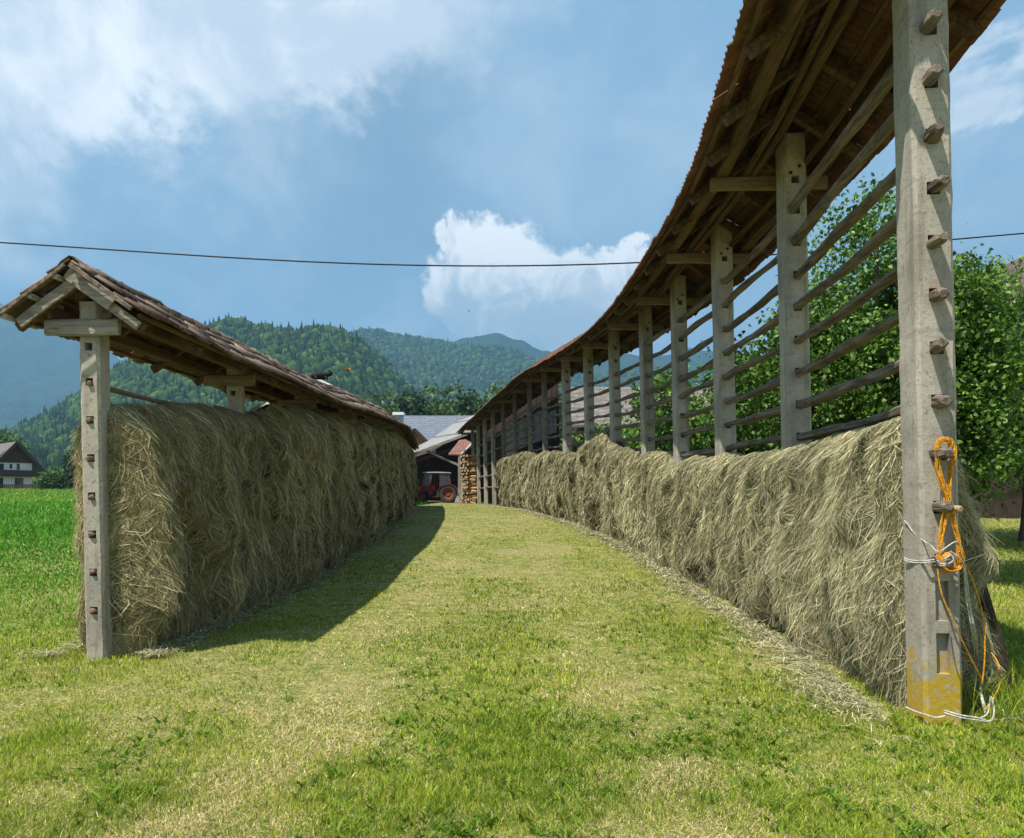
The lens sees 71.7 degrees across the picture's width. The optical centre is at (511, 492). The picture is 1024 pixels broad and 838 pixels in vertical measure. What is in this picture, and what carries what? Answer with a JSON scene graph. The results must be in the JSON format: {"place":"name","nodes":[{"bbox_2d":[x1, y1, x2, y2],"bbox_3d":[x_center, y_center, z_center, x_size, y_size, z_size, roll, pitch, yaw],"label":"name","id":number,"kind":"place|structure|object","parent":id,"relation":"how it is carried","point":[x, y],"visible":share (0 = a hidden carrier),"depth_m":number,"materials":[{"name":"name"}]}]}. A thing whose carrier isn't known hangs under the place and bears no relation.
{"place":"outdoors","nodes":[
{"label":"outdoors","id":0,"kind":"place"},
{"bbox_2d":[0,303,121,429],"bbox_3d":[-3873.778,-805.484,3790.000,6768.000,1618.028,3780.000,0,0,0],"label":"mountain","id":1,"kind":"structure","parent":0,"point":[39,369],"depth_m":3772.32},
{"bbox_2d":[0,494,1023,837],"bbox_3d":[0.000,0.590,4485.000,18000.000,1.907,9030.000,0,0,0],"label":"ground","id":2,"kind":"structure","parent":0,"point":[460,518],"depth_m":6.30,"materials":[{"name":"green plant"}]},
{"bbox_2d":[0,428,34,454],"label":"broadleaf tree","id":3,"kind":"object","parent":2,"relation":"on","point":[7,439],"visible":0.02,"depth_m":135.55,"materials":[{"name":"green plant"}]},
{"bbox_2d":[0,441,44,488],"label":"alpine house","id":4,"kind":"structure","parent":2,"relation":"on","point":[19,463],"depth_m":109.94,"materials":[{"name":"white paint"}]},
{"bbox_2d":[15,478,22,483],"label":"window","id":5,"kind":"structure","parent":4,"relation":"in","point":[17,480],"depth_m":110.27,"materials":[{"name":"grey glass"}]},
{"bbox_2d":[0,484,44,488],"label":"garden fence","id":6,"kind":"object","parent":2,"relation":"on","point":[21,486],"visible":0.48,"depth_m":107.50,"materials":[{"name":"grey wood"}]},
{"bbox_2d":[31,467,68,489],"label":"bush","id":7,"kind":"object","parent":2,"relation":"on","point":[52,479],"visible":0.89,"depth_m":100.07,"materials":[{"name":"green plant"}]},
{"bbox_2d":[59,449,77,488],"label":"spruce tree","id":8,"kind":"object","parent":2,"relation":"on","point":[67,459],"visible":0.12,"depth_m":98.74,"materials":[{"name":"green plant"}]},
{"bbox_2d":[0,255,418,660],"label":"hayrack","id":9,"kind":"object","parent":2,"relation":"on","point":[98,315],"visible":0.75,"depth_m":6.55,"materials":[{"name":"wood"}]},
{"bbox_2d":[67,402,418,656],"bbox_3d":[-4.330,-0.128,22.412,2.090,4.325,31.796,0,0,-3],"label":"hanging hay","id":10,"kind":"object","parent":9,"relation":"hanging from","point":[216,514],"visible":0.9,"depth_m":8.07},
{"bbox_2d":[310,370,332,379],"bbox_3d":[-3.915,-2.362,14.272,0.613,0.247,0.204,0,0,-19],"label":"cat","id":11,"kind":"object","parent":9,"relation":"on","point":[319,375],"visible":0.84,"depth_m":14.25},
{"bbox_2d":[0,488,427,604],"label":"field crop","id":12,"kind":"object","parent":2,"relation":"on","point":[34,502],"visible":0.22,"depth_m":19.83,"materials":[{"name":"green plant"}]},
{"bbox_2d":[362,390,398,415],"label":"broadleaf tree","id":13,"kind":"object","parent":2,"relation":"on","point":[390,410],"visible":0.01,"depth_m":134.35,"materials":[{"name":"green plant"}]},
{"bbox_2d":[371,388,399,409],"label":"broadleaf tree","id":14,"kind":"object","parent":2,"relation":"on","point":[385,396],"visible":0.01,"depth_m":158.78,"materials":[{"name":"green plant"}]},
{"bbox_2d":[387,391,398,410],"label":"broadleaf tree","id":15,"kind":"object","parent":2,"relation":"on","point":[393,397],"depth_m":182.83,"materials":[{"name":"green plant"}]},
{"bbox_2d":[392,392,413,415],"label":"tree","id":16,"kind":"object","parent":2,"relation":"on","point":[403,407],"visible":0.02,"depth_m":146.59,"materials":[{"name":"green plant"}]},
{"bbox_2d":[399,387,417,405],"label":"conifer tree","id":17,"kind":"object","parent":2,"relation":"on","point":[411,392],"visible":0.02,"depth_m":170.62,"materials":[{"name":"green plant"}]},
{"bbox_2d":[405,389,439,415],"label":"tree","id":18,"kind":"object","parent":2,"relation":"on","point":[420,401],"visible":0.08,"depth_m":134.38,"materials":[{"name":"green plant"}]},
{"bbox_2d":[407,383,448,412],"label":"broadleaf tree","id":19,"kind":"object","parent":2,"relation":"on","point":[429,390],"visible":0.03,"depth_m":158.87,"materials":[{"name":"green plant"}]},
{"bbox_2d":[392,412,469,445],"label":"farmhouse","id":20,"kind":"object","parent":2,"relation":"on","point":[425,428],"visible":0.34,"depth_m":78.50,"materials":[{"name":"grey tile"}]},
{"bbox_2d":[422,383,453,402],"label":"broadleaf tree","id":21,"kind":"object","parent":2,"relation":"on","point":[434,390],"visible":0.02,"depth_m":182.66,"materials":[{"name":"green plant"}]},
{"bbox_2d":[425,382,459,415],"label":"broadleaf tree","id":22,"kind":"object","parent":2,"relation":"on","point":[443,409],"visible":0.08,"depth_m":145.79,"materials":[{"name":"green plant"}]},
{"bbox_2d":[413,415,483,502],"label":"open shed","id":23,"kind":"structure","parent":2,"relation":"on","point":[431,455],"depth_m":58.28,"materials":[{"name":"brown wood"}]},
{"bbox_2d":[417,472,457,502],"bbox_3d":[-5.492,-0.350,51.100,3.357,2.240,1.720,0,0,0],"label":"tractor","id":24,"kind":"object","parent":23,"relation":"in","point":[447,492],"visible":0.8,"depth_m":50.58,"materials":[{"name":"red paint"}]},
{"bbox_2d":[436,380,471,405],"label":"broadleaf tree","id":25,"kind":"object","parent":2,"relation":"on","point":[457,385],"visible":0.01,"depth_m":170.68,"materials":[{"name":"green plant"}]},
{"bbox_2d":[448,439,470,502],"bbox_3d":[-3.470,-1.439,49.179,1.169,4.624,2.048,0,0,19],"label":"wood shelter","id":26,"kind":"object","parent":2,"relation":"on","point":[461,447],"visible":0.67,"depth_m":48.84,"materials":[{"name":"brown wood"}]},
{"bbox_2d":[455,482,464,501],"bbox_3d":[-3.662,-0.003,50.396,0.863,1.456,0.371,0,0,-44],"label":"board","id":27,"kind":"object","parent":2,"relation":"on","point":[457,499],"visible":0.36,"depth_m":50.34,"materials":[{"name":"grey wood"}]},
{"bbox_2d":[449,386,477,415],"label":"tree","id":28,"kind":"object","parent":2,"relation":"on","point":[465,408],"visible":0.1,"depth_m":134.19,"materials":[{"name":"green plant"}]},
{"bbox_2d":[466,390,482,414],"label":"conifer tree","id":29,"kind":"object","parent":2,"relation":"on","point":[479,399],"visible":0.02,"depth_m":158.82,"materials":[{"name":"green plant"}]},
{"bbox_2d":[472,382,498,412],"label":"broadleaf tree","id":30,"kind":"object","parent":2,"relation":"on","point":[490,391],"visible":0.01,"depth_m":146.57,"materials":[{"name":"green plant"}]},
{"bbox_2d":[483,381,502,403],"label":"broadleaf tree","id":31,"kind":"object","parent":2,"relation":"on","point":[493,390],"depth_m":170.72,"materials":[{"name":"green plant"}]},
{"bbox_2d":[17,505,1023,752],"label":"strewn hay","id":32,"kind":"object","parent":2,"relation":"on","point":[155,652],"visible":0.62,"depth_m":7.16},
{"bbox_2d":[487,384,559,504],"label":"plank wall","id":33,"kind":"structure","parent":2,"relation":"on","point":[552,392],"depth_m":34.65,"materials":[{"name":"wood"}]},
{"bbox_2d":[558,384,562,449],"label":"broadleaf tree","id":34,"kind":"object","parent":2,"relation":"on","point":[560,416],"visible":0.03,"depth_m":132.51,"materials":[{"name":"green plant"}]},
{"bbox_2d":[553,428,583,451],"bbox_3d":[2.688,-0.872,30.003,3.024,3.674,2.968,0,0,16],"label":"fruit tree","id":35,"kind":"object","parent":2,"relation":"on","point":[575,447],"visible":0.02,"depth_m":29.73,"materials":[{"name":"green plant"}]},
{"bbox_2d":[572,415,640,452],"bbox_3d":[4.097,-1.049,28.292,3.977,4.072,3.604,0,0,-16],"label":"fruit tree","id":36,"kind":"object","parent":2,"relation":"on","point":[601,428],"visible":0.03,"depth_m":27.92,"materials":[{"name":"green plant"}]},
{"bbox_2d":[571,387,712,440],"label":"barn","id":37,"kind":"structure","parent":2,"relation":"on","point":[598,400],"depth_m":50.05,"materials":[{"name":"grey wood"}]},
{"bbox_2d":[621,358,712,451],"bbox_3d":[5.639,-1.823,25.079,4.060,5.650,4.352,0,0,-33],"label":"fruit tree","id":38,"kind":"object","parent":2,"relation":"on","point":[666,391],"visible":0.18,"depth_m":24.60,"materials":[{"name":"green plant"}]},
{"bbox_2d":[655,336,813,456],"bbox_3d":[5.876,-1.400,18.498,5.048,5.398,4.068,0,0,0],"label":"fruit tree","id":39,"kind":"object","parent":2,"relation":"on","point":[706,439],"visible":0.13,"depth_m":18.04,"materials":[{"name":"green plant"}]},
{"bbox_2d":[456,0,1015,724],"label":"hayrack","id":40,"kind":"object","parent":2,"relation":"on","point":[816,106],"visible":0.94,"depth_m":6.53,"materials":[{"name":"wood"}]},
{"bbox_2d":[496,416,1018,708],"bbox_3d":[2.038,0.054,20.123,2.482,3.685,30.427,0,0,-6],"label":"hanging hay","id":41,"kind":"object","parent":40,"relation":"hanging from","point":[802,544],"visible":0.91,"depth_m":6.53},
{"bbox_2d":[934,437,964,573],"bbox_3d":[2.836,0.083,4.585,0.183,0.890,0.088,0,0,6],"label":"twine hank","id":42,"kind":"object","parent":40,"relation":"hanging from","point":[945,488],"visible":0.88,"depth_m":4.59,"materials":[{"name":"orange fabric"}]},
{"bbox_2d":[904,520,994,721],"bbox_3d":[3.116,0.842,4.814,1.024,1.298,0.519,0,0,-25],"label":"white twine","id":43,"kind":"object","parent":40,"relation":"attached to","point":[967,593],"visible":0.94,"depth_m":4.61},
{"bbox_2d":[937,551,1000,710],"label":"twine tails","id":44,"kind":"object","parent":43,"relation":"attached to","point":[982,677],"visible":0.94,"depth_m":4.60,"materials":[{"name":"orange fabric"}]},
{"bbox_2d":[954,505,962,512],"bbox_3d":[2.864,0.106,4.668,0.049,0.052,0.225,0,0,-13],"label":"peg","id":45,"kind":"object","parent":40,"relation":"attached to","point":[958,509],"visible":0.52,"depth_m":4.56,"materials":[{"name":"beige wood"}]},
{"bbox_2d":[694,349,825,451],"bbox_3d":[8.222,-1.607,19.828,5.512,5.791,5.445,0,0,-35],"label":"fruit tree","id":46,"kind":"object","parent":2,"relation":"on","point":[699,365],"depth_m":19.67,"materials":[{"name":"green plant"}]},
{"bbox_2d":[693,172,1023,470],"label":"fruit tree","id":47,"kind":"object","parent":2,"relation":"on","point":[865,401],"visible":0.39,"depth_m":12.06,"materials":[{"name":"green plant"}]},
{"bbox_2d":[859,657,1023,739],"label":"tall grass","id":48,"kind":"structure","parent":2,"relation":"on","point":[1004,699],"depth_m":4.80,"materials":[{"name":"green plant"}]},
{"bbox_2d":[875,241,1023,520],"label":"fruit tree","id":49,"kind":"object","parent":2,"relation":"on","point":[988,406],"visible":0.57,"depth_m":10.82,"materials":[{"name":"green plant"}]},
{"bbox_2d":[967,257,1023,518],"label":"house","id":50,"kind":"structure","parent":2,"relation":"on","point":[1009,509],"depth_m":24.00,"materials":[{"name":"brown wood"}]},
{"bbox_2d":[978,338,1023,492],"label":"fruit tree","id":51,"kind":"object","parent":2,"relation":"on","point":[1020,419],"visible":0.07,"depth_m":15.04,"materials":[{"name":"green plant"}]},
{"bbox_2d":[984,459,1023,540],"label":"fruit tree","id":52,"kind":"object","parent":2,"relation":"on","point":[1021,534],"visible":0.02,"depth_m":17.58,"materials":[{"name":"green plant"}]},
{"bbox_2d":[0,233,1023,266],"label":"overhead cable","id":53,"kind":"object","parent":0,"point":[395,264],"visible":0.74,"depth_m":21.48,"materials":[{"name":"black rubber"}]},
{"bbox_2d":[0,0,1023,360],"label":"sky","id":54,"kind":"structure","parent":0,"point":[418,132],"materials":[{"name":"blue"}]},
{"bbox_2d":[371,328,692,393],"bbox_3d":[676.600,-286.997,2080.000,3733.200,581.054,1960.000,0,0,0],"label":"ridge hill","id":55,"kind":"structure","parent":0,"point":[387,334],"depth_m":2411.14,"materials":[{"name":"green plant"}]},
{"bbox_2d":[350,326,771,437],"bbox_3d":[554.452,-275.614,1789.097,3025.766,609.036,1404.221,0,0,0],"label":"hill forest","id":56,"kind":"object","parent":55,"relation":"on","point":[407,353],"visible":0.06,"depth_m":2207.95,"materials":[{"name":"green plant"}]},
{"bbox_2d":[454,333,775,372],"bbox_3d":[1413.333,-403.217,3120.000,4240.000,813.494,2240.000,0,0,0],"label":"ridge","id":57,"kind":"structure","parent":0,"point":[628,360],"depth_m":3518.60,"materials":[{"name":"green plant"}]},
{"bbox_3d":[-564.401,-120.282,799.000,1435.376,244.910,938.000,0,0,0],"label":"hill","id":58,"kind":"structure","parent":0,"visible":0},
{"bbox_2d":[1,312,432,488],"bbox_3d":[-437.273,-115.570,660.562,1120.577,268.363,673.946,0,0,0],"label":"hill forest","id":59,"kind":"object","parent":58,"relation":"on","point":[308,350],"visible":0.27,"depth_m":771.92,"materials":[{"name":"green plant"}]}
]}

